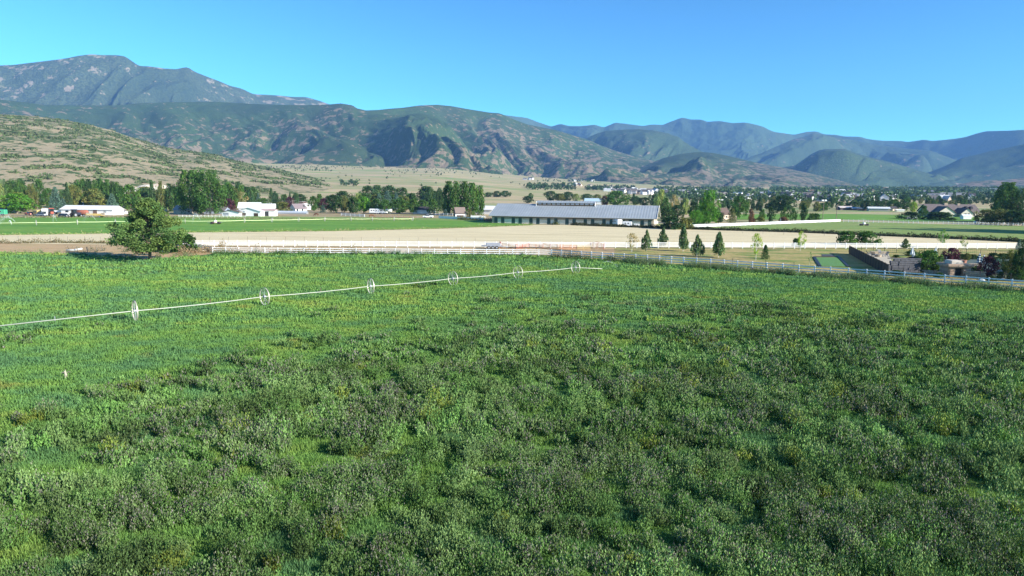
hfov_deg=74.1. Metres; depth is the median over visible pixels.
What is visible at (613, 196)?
leafy tree
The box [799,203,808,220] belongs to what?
columnar tree
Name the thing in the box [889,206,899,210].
house
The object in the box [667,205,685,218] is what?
leafy tree
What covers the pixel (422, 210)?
shed
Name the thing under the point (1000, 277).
shrub
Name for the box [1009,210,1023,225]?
leafy tree
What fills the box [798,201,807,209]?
leafy tree
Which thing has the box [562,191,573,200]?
leafy tree
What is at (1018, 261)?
cottonwood tree
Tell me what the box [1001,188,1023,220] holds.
cottonwood tree
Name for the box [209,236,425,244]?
wire fence
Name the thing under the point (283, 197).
leafy tree
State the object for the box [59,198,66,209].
spruce tree
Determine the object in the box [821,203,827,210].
leafy tree
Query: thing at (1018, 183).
hill
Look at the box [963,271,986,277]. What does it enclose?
stone wall
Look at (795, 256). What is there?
lawn
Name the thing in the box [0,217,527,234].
alfalfa field
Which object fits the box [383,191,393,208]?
spruce tree
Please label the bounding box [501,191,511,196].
leafy tree
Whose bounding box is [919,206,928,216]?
leafy tree
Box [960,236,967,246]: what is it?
young tree
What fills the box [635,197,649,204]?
leafy tree
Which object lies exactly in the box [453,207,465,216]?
stable
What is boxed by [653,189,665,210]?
poplar tree
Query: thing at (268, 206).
barn
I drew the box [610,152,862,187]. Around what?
hill
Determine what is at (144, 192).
leafy tree
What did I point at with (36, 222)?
wheel line sprinkler
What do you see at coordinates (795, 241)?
shrub
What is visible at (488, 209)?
barn
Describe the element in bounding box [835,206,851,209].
shed
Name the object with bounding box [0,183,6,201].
poplar tree
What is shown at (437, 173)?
scrub
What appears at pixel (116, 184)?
poplar tree
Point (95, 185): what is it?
poplar tree
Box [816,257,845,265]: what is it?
putting green
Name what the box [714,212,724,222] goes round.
leafy tree
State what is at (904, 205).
leafy tree
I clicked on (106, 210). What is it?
machine shed
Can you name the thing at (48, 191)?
leafy tree
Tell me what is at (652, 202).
leafy tree
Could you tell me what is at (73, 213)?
tractor
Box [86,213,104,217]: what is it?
wagon
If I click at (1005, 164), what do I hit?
mountain
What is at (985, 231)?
hay field
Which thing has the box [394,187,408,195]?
leafy tree
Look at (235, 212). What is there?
barn
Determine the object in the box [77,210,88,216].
tank trailer
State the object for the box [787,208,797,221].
columnar tree
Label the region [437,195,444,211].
spruce tree
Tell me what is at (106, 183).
poplar tree
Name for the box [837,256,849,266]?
kerb
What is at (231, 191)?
poplar tree
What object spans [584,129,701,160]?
mountain
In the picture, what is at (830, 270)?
rail fence
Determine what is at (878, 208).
shed
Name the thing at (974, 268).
shrub
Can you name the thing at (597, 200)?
barn
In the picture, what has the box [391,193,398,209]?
spruce tree
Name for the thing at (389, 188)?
leafy tree
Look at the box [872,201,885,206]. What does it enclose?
leafy tree
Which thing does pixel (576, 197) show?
leafy tree
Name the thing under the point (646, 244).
evergreen tree
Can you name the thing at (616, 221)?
horse trailer
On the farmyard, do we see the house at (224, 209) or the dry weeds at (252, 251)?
the house at (224, 209)
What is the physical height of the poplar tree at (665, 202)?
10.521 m
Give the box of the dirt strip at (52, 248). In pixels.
[0,243,206,259]
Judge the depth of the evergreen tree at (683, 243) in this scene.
144.00 m
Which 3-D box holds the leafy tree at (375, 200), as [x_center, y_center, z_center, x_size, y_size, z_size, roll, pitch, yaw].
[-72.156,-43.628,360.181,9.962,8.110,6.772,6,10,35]
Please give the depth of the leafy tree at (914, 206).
471.94 m
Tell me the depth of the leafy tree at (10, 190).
379.77 m
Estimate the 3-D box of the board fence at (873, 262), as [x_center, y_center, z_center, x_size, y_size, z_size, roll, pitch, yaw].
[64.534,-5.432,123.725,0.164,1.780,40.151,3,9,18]
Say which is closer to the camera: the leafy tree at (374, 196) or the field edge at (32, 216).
the field edge at (32, 216)
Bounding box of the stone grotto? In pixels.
[936,259,974,276]
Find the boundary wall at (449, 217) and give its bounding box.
[439,216,482,219]
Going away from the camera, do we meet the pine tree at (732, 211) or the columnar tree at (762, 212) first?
the pine tree at (732, 211)
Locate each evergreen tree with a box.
[640,229,652,250]
[657,227,668,247]
[678,224,688,249]
[690,234,704,255]
[712,231,724,256]
[900,238,910,247]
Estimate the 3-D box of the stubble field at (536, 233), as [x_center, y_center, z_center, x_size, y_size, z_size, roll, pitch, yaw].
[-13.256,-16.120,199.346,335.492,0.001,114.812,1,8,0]
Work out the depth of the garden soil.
106.29 m
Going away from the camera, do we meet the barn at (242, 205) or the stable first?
the stable
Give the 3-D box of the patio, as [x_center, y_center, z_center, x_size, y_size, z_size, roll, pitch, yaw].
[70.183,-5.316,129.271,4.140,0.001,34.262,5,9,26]
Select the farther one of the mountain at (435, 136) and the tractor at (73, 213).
the mountain at (435, 136)
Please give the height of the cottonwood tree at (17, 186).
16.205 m
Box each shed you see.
[60,205,124,214]
[410,207,436,213]
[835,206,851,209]
[850,207,865,209]
[866,207,890,210]
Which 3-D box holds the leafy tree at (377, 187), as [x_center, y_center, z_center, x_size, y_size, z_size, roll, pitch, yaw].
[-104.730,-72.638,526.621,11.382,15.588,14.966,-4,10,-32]
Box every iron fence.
[861,247,1004,254]
[892,268,1022,281]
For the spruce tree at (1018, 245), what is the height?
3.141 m
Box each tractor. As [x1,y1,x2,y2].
[48,208,54,215]
[70,209,81,216]
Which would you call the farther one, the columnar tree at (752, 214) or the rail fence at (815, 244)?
the columnar tree at (752, 214)
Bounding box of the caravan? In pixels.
[369,208,391,213]
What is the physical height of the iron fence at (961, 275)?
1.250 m
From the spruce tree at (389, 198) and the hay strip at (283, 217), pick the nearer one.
the hay strip at (283, 217)
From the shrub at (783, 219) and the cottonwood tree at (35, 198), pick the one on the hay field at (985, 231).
the shrub at (783, 219)
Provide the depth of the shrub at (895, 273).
104.14 m
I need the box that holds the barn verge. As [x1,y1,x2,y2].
[456,216,558,224]
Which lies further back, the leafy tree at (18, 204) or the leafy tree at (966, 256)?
the leafy tree at (18, 204)
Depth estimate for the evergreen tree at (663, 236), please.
153.03 m
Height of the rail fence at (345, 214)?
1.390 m
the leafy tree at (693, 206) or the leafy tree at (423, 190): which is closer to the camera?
the leafy tree at (693, 206)
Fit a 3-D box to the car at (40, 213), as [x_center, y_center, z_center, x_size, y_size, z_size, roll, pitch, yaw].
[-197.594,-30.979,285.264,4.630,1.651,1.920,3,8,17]
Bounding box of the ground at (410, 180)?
[18,163,1023,289]
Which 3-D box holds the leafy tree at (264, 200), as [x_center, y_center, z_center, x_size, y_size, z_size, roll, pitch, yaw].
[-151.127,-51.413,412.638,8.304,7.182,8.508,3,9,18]
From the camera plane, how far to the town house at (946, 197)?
792.89 m
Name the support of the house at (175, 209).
on the farmyard
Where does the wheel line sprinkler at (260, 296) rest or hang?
on the pasture
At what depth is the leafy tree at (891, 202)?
524.07 m
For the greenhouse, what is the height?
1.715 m
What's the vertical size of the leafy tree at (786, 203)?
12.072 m
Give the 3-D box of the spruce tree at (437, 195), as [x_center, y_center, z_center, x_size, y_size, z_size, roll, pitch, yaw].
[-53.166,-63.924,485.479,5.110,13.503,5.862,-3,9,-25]
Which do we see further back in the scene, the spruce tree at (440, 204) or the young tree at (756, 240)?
the spruce tree at (440, 204)
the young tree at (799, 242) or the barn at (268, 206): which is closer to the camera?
the young tree at (799, 242)
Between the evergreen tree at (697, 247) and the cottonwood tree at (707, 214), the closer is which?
the evergreen tree at (697, 247)
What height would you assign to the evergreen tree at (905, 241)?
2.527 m
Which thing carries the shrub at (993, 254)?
on the ground at (410, 180)
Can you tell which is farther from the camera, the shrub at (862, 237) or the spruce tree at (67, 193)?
the spruce tree at (67, 193)
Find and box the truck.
[41,208,48,213]
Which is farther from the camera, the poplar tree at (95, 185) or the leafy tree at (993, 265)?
the poplar tree at (95, 185)
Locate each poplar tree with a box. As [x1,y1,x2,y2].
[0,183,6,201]
[17,178,26,194]
[32,179,46,208]
[72,179,82,204]
[77,178,86,204]
[82,179,91,204]
[91,179,98,203]
[96,178,105,196]
[100,179,112,198]
[106,181,116,203]
[110,182,120,205]
[168,188,181,207]
[219,182,237,207]
[236,185,246,201]
[246,187,260,200]
[246,188,255,201]
[292,193,298,203]
[424,186,433,203]
[434,187,441,201]
[440,180,454,214]
[448,180,466,213]
[457,180,473,214]
[463,182,480,214]
[473,185,484,214]
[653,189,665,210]
[661,197,671,213]
[757,197,763,209]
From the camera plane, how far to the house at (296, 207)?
370.31 m
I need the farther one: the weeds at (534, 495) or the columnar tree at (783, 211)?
the columnar tree at (783, 211)
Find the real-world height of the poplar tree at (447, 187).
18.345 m
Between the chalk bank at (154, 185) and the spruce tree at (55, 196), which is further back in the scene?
the chalk bank at (154, 185)
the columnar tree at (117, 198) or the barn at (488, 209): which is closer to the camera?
the barn at (488, 209)
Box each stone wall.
[888,258,920,271]
[922,270,942,273]
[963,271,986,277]
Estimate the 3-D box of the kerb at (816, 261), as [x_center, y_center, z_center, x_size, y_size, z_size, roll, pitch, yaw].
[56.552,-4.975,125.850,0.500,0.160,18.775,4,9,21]
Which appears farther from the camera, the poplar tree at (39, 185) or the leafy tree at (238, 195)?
the leafy tree at (238, 195)
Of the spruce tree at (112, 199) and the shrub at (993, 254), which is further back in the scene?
the spruce tree at (112, 199)
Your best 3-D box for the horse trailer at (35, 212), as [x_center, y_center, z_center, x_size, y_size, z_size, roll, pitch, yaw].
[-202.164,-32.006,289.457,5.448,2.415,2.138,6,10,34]
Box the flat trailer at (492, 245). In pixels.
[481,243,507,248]
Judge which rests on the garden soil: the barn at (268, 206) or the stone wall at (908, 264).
the stone wall at (908, 264)
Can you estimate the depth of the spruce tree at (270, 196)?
489.90 m
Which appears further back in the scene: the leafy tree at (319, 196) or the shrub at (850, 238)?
the leafy tree at (319, 196)
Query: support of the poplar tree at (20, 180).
on the ground at (410, 180)
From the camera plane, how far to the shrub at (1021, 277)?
98.80 m
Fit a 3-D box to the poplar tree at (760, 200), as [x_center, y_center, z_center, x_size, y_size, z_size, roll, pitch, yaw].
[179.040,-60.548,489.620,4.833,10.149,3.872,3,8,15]
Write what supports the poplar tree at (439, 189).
on the ground at (410, 180)
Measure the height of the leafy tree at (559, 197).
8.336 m
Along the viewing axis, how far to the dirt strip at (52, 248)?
134.51 m
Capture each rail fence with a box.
[183,240,1020,248]
[341,213,364,216]
[551,249,1023,286]
[690,219,840,226]
[843,219,998,224]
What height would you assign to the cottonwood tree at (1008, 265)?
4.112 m
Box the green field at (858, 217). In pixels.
[737,214,984,221]
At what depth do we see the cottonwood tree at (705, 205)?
275.83 m
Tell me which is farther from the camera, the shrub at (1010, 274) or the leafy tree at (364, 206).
the leafy tree at (364, 206)
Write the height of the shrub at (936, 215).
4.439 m
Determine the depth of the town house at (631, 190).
1167.64 m
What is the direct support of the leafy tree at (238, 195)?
on the ground at (410, 180)
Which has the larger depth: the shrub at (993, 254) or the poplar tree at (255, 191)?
the poplar tree at (255, 191)
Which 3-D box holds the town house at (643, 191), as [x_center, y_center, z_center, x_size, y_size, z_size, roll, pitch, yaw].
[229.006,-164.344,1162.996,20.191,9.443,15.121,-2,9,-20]
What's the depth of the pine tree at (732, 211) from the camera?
279.31 m
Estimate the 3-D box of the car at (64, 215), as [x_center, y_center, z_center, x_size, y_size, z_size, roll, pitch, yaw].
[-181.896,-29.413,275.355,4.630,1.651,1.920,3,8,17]
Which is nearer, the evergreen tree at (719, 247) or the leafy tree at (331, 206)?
the evergreen tree at (719, 247)
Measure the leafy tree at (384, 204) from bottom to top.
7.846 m
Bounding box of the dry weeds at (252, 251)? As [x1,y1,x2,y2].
[216,243,360,253]
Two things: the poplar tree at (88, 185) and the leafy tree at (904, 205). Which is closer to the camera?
the poplar tree at (88, 185)
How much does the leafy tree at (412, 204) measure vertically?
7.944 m
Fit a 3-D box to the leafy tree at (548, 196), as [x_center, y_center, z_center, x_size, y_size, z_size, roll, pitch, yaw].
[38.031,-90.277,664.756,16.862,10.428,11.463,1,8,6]
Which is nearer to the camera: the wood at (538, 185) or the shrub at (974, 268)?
the shrub at (974, 268)
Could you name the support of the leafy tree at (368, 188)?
on the ground at (410, 180)
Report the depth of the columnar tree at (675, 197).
433.39 m
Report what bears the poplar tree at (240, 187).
on the ground at (410, 180)
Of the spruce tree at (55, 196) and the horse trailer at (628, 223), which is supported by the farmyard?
the spruce tree at (55, 196)
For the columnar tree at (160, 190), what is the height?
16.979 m
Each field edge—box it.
[0,215,416,219]
[0,223,532,234]
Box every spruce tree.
[48,186,62,212]
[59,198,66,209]
[63,182,72,204]
[105,193,117,205]
[148,180,155,200]
[268,188,272,200]
[376,193,382,206]
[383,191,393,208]
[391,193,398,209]
[436,190,438,205]
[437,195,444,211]
[760,245,769,258]
[1013,239,1021,251]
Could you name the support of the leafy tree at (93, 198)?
on the ground at (410, 180)
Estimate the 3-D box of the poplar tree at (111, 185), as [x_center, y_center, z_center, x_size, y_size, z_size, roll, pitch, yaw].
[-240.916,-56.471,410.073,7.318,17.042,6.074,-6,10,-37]
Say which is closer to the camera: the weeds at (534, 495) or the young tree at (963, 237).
the weeds at (534, 495)
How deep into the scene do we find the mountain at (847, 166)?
4080.33 m
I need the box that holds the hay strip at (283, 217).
[174,216,484,220]
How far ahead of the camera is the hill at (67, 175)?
805.67 m
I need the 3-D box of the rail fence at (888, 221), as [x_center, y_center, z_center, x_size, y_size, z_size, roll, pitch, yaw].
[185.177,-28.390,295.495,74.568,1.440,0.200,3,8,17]
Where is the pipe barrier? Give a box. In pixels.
[506,247,586,255]
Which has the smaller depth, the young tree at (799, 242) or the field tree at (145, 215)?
the field tree at (145, 215)
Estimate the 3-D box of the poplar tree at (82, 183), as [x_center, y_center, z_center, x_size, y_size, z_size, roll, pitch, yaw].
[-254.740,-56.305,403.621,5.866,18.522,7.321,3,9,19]
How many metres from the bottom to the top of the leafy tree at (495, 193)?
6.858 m
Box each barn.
[222,209,241,215]
[237,202,261,208]
[237,207,264,215]
[261,204,275,208]
[261,209,277,215]
[476,206,494,213]
[489,200,660,225]
[584,198,601,203]
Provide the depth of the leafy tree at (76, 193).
389.85 m
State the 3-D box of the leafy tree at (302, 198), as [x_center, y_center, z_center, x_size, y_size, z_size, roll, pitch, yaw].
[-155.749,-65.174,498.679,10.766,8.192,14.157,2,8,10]
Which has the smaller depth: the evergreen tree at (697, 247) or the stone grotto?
the stone grotto
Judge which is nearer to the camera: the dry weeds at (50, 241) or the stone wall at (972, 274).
the stone wall at (972, 274)
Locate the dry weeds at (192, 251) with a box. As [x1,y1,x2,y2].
[172,239,227,254]
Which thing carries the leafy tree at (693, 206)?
on the ground at (410, 180)
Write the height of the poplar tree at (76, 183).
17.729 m
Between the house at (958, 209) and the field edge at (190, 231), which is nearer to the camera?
the field edge at (190, 231)
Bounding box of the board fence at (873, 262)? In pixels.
[849,245,888,272]
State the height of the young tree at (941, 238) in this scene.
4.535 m
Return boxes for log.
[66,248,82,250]
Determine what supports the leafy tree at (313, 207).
on the ground at (410, 180)
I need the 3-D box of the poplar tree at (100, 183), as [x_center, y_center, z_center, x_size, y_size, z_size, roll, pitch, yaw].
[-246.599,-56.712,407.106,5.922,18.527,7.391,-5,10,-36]
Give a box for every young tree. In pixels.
[626,233,638,247]
[750,233,763,253]
[797,231,806,249]
[938,229,949,242]
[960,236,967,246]
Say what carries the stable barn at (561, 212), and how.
on the ground at (410, 180)
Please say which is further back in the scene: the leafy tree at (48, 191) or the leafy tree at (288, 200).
the leafy tree at (288, 200)
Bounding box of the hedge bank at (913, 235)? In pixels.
[570,222,1023,241]
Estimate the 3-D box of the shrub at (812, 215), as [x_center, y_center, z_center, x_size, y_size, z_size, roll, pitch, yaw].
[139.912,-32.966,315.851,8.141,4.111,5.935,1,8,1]
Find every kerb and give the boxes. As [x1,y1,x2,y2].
[813,256,820,265]
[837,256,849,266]
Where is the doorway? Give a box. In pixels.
[955,268,960,275]
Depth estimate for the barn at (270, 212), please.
309.61 m
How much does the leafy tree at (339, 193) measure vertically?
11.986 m
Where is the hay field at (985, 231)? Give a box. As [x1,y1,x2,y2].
[698,221,1023,241]
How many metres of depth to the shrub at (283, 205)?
360.37 m
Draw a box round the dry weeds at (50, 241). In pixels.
[0,237,109,243]
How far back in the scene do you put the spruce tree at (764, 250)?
129.12 m
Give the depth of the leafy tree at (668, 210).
302.84 m
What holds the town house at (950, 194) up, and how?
on the ground at (410, 180)
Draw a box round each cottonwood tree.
[3,180,27,194]
[25,184,39,209]
[171,169,210,213]
[189,170,228,214]
[339,195,348,211]
[688,210,705,223]
[695,190,722,222]
[696,211,713,223]
[990,182,1020,219]
[1000,249,1017,273]
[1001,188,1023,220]
[1011,242,1023,278]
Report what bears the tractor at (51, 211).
on the farmyard
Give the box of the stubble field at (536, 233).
[0,225,1016,248]
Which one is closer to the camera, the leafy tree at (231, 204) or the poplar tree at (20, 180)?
the leafy tree at (231, 204)
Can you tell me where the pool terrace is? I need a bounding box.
[929,257,1023,269]
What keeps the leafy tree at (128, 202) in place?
on the ground at (410, 180)
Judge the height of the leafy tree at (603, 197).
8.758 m
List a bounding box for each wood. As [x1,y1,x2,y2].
[42,179,358,203]
[526,178,742,189]
[653,185,1023,200]
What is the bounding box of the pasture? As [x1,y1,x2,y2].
[0,253,1023,575]
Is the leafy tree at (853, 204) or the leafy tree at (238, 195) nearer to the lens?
the leafy tree at (238, 195)
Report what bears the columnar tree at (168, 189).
on the ground at (410, 180)
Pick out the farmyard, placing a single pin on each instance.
(367, 214)
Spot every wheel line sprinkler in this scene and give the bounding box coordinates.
[0,261,601,325]
[17,216,413,224]
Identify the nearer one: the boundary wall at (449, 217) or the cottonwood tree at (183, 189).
the boundary wall at (449, 217)
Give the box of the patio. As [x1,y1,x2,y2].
[869,254,891,264]
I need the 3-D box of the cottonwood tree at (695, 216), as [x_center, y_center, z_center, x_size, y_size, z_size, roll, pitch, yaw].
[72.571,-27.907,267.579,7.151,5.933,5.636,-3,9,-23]
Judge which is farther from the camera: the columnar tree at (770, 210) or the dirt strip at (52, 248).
the columnar tree at (770, 210)
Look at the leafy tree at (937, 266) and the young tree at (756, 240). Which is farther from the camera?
the young tree at (756, 240)
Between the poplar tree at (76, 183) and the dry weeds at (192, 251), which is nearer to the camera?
the dry weeds at (192, 251)
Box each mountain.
[0,54,327,104]
[0,100,703,185]
[505,115,1023,160]
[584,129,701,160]
[744,133,955,172]
[782,149,941,186]
[918,144,1023,186]
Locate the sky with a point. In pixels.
(882, 70)
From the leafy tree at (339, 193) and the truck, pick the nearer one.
the truck
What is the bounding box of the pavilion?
[960,214,971,218]
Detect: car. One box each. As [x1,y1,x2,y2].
[36,212,47,215]
[58,213,69,217]
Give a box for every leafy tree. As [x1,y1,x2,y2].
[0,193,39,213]
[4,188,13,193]
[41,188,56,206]
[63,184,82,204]
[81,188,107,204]
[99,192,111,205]
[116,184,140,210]
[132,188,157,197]
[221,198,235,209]
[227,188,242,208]
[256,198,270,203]
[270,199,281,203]
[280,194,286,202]
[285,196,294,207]
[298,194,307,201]
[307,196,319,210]
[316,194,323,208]
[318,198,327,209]
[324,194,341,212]
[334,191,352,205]
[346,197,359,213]
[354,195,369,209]
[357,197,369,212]
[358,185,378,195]
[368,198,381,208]
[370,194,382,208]
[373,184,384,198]
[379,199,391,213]
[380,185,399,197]
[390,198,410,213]
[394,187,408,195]
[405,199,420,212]
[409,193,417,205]
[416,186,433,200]
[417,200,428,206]
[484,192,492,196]
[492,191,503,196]
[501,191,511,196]
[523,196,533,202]
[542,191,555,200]
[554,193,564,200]
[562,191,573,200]
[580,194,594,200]
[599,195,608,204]
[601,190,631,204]
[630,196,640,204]
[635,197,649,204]
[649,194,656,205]
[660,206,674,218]
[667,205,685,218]
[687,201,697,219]
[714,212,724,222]
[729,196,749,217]
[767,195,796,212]
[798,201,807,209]
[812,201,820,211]
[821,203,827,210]
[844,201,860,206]
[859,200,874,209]
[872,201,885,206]
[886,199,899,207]
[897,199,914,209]
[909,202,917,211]
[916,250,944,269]
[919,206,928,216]
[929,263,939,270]
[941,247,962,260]
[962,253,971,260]
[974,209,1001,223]
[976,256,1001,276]
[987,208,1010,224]
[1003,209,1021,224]
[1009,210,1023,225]
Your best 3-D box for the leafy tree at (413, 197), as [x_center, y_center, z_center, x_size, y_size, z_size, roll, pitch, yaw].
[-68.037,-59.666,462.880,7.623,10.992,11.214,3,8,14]
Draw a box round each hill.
[0,114,332,194]
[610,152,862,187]
[950,178,1023,186]
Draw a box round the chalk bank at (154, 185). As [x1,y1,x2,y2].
[137,183,165,189]
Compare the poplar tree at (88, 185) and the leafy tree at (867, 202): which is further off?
the leafy tree at (867, 202)
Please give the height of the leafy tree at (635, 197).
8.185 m
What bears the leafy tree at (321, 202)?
on the ground at (410, 180)
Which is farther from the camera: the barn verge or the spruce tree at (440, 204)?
the spruce tree at (440, 204)
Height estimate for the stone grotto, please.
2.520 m
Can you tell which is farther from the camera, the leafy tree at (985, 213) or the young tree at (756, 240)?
the leafy tree at (985, 213)
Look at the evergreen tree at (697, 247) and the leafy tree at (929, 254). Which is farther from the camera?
the evergreen tree at (697, 247)
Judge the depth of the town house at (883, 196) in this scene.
771.26 m
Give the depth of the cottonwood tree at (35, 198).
353.16 m
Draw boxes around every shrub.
[159,233,201,253]
[276,201,292,210]
[660,216,685,229]
[678,217,694,229]
[755,217,766,223]
[778,217,787,222]
[791,238,799,246]
[807,213,821,220]
[836,231,857,242]
[855,231,883,242]
[883,270,903,275]
[895,211,925,218]
[903,250,917,255]
[924,212,959,219]
[971,266,982,271]
[987,252,1000,258]
[996,271,1004,278]
[997,253,1008,258]
[1005,270,1015,280]
[1014,270,1023,281]
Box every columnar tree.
[113,185,124,207]
[155,181,165,206]
[163,183,173,210]
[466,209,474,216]
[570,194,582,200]
[670,195,679,209]
[682,199,689,214]
[747,209,754,220]
[758,209,765,220]
[766,207,776,221]
[780,207,787,217]
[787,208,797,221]
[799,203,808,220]
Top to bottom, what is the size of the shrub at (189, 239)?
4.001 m
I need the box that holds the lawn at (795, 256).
[553,248,1023,289]
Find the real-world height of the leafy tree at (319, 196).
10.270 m
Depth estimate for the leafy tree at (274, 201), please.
436.69 m
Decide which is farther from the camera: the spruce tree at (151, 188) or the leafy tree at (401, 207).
the spruce tree at (151, 188)
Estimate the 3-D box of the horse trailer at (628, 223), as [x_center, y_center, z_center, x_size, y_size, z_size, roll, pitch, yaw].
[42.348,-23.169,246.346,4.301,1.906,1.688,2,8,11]
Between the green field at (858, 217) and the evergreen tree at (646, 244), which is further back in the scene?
the green field at (858, 217)
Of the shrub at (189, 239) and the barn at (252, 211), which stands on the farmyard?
the barn at (252, 211)
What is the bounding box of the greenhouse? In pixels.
[277,211,308,213]
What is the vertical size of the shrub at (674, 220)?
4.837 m
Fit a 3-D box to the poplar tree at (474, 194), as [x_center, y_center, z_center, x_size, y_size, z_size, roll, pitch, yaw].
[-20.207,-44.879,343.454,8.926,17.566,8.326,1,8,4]
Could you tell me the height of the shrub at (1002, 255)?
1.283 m
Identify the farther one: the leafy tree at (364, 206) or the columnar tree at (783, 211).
the leafy tree at (364, 206)
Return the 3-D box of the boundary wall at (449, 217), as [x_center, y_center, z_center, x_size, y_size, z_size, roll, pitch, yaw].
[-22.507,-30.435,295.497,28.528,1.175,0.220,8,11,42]
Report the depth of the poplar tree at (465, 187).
340.64 m
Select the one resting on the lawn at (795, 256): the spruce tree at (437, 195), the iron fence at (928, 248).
the iron fence at (928, 248)
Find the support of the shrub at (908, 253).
on the lawn at (795, 256)
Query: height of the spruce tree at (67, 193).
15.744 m
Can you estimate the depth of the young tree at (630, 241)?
141.40 m
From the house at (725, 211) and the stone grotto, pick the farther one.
the house at (725, 211)
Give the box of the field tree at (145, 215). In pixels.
[104,197,186,259]
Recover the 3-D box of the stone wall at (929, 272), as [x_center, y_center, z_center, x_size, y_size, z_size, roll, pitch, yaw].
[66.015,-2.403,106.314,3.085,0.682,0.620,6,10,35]
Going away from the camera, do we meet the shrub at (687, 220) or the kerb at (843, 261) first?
the kerb at (843, 261)
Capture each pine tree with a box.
[426,198,440,212]
[726,208,736,222]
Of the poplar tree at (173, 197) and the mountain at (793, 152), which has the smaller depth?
the poplar tree at (173, 197)
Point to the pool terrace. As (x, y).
(972, 261)
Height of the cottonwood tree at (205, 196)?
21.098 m
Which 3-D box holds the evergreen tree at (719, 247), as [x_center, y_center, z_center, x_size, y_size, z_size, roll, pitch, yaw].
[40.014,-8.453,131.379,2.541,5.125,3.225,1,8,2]
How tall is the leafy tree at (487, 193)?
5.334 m
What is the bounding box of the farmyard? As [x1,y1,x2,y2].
[0,212,491,218]
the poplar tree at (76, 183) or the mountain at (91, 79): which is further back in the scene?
the mountain at (91, 79)
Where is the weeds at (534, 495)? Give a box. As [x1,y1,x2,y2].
[0,247,1023,575]
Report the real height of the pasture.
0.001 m
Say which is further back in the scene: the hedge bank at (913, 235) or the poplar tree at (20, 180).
the poplar tree at (20, 180)
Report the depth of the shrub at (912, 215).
354.28 m
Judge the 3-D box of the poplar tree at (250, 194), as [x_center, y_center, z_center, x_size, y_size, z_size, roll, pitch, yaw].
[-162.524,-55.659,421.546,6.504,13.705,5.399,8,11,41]
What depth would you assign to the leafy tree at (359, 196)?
402.23 m
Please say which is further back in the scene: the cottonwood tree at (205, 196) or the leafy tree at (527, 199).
the leafy tree at (527, 199)
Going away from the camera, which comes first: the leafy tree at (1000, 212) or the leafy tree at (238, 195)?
the leafy tree at (1000, 212)
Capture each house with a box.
[172,205,202,213]
[204,207,230,213]
[289,204,307,210]
[627,188,636,193]
[640,189,652,194]
[718,208,728,219]
[814,194,830,200]
[879,194,893,200]
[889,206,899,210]
[917,203,979,216]
[935,195,951,200]
[948,192,965,199]
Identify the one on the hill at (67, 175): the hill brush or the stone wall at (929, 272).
the hill brush
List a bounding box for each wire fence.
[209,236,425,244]
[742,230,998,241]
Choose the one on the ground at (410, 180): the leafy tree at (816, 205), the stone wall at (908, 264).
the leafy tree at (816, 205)
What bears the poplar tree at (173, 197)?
on the ground at (410, 180)
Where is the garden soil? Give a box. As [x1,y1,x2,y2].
[891,270,1019,279]
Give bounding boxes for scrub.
[260,165,596,185]
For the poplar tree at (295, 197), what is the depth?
449.29 m
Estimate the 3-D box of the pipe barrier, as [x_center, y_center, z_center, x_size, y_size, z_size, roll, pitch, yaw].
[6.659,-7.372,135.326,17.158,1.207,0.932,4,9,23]
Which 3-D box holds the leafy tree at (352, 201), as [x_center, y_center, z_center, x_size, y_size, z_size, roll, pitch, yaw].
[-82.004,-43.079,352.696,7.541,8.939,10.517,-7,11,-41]
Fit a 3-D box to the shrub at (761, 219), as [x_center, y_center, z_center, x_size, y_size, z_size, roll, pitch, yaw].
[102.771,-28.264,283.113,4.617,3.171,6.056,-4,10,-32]
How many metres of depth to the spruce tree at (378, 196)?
413.79 m
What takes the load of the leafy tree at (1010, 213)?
on the ground at (410, 180)
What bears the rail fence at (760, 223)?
on the ground at (410, 180)
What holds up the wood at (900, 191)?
on the ground at (410, 180)
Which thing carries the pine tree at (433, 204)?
on the farmyard
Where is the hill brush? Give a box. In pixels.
[0,114,329,192]
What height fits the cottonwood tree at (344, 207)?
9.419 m
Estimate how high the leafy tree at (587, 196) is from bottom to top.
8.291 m
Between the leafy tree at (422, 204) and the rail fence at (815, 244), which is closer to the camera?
the rail fence at (815, 244)
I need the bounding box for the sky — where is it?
[0,0,1023,141]
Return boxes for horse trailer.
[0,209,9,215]
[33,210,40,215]
[612,219,621,224]
[623,221,631,225]
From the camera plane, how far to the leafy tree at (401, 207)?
354.52 m
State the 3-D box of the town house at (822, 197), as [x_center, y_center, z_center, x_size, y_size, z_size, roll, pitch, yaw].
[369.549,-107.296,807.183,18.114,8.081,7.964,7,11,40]

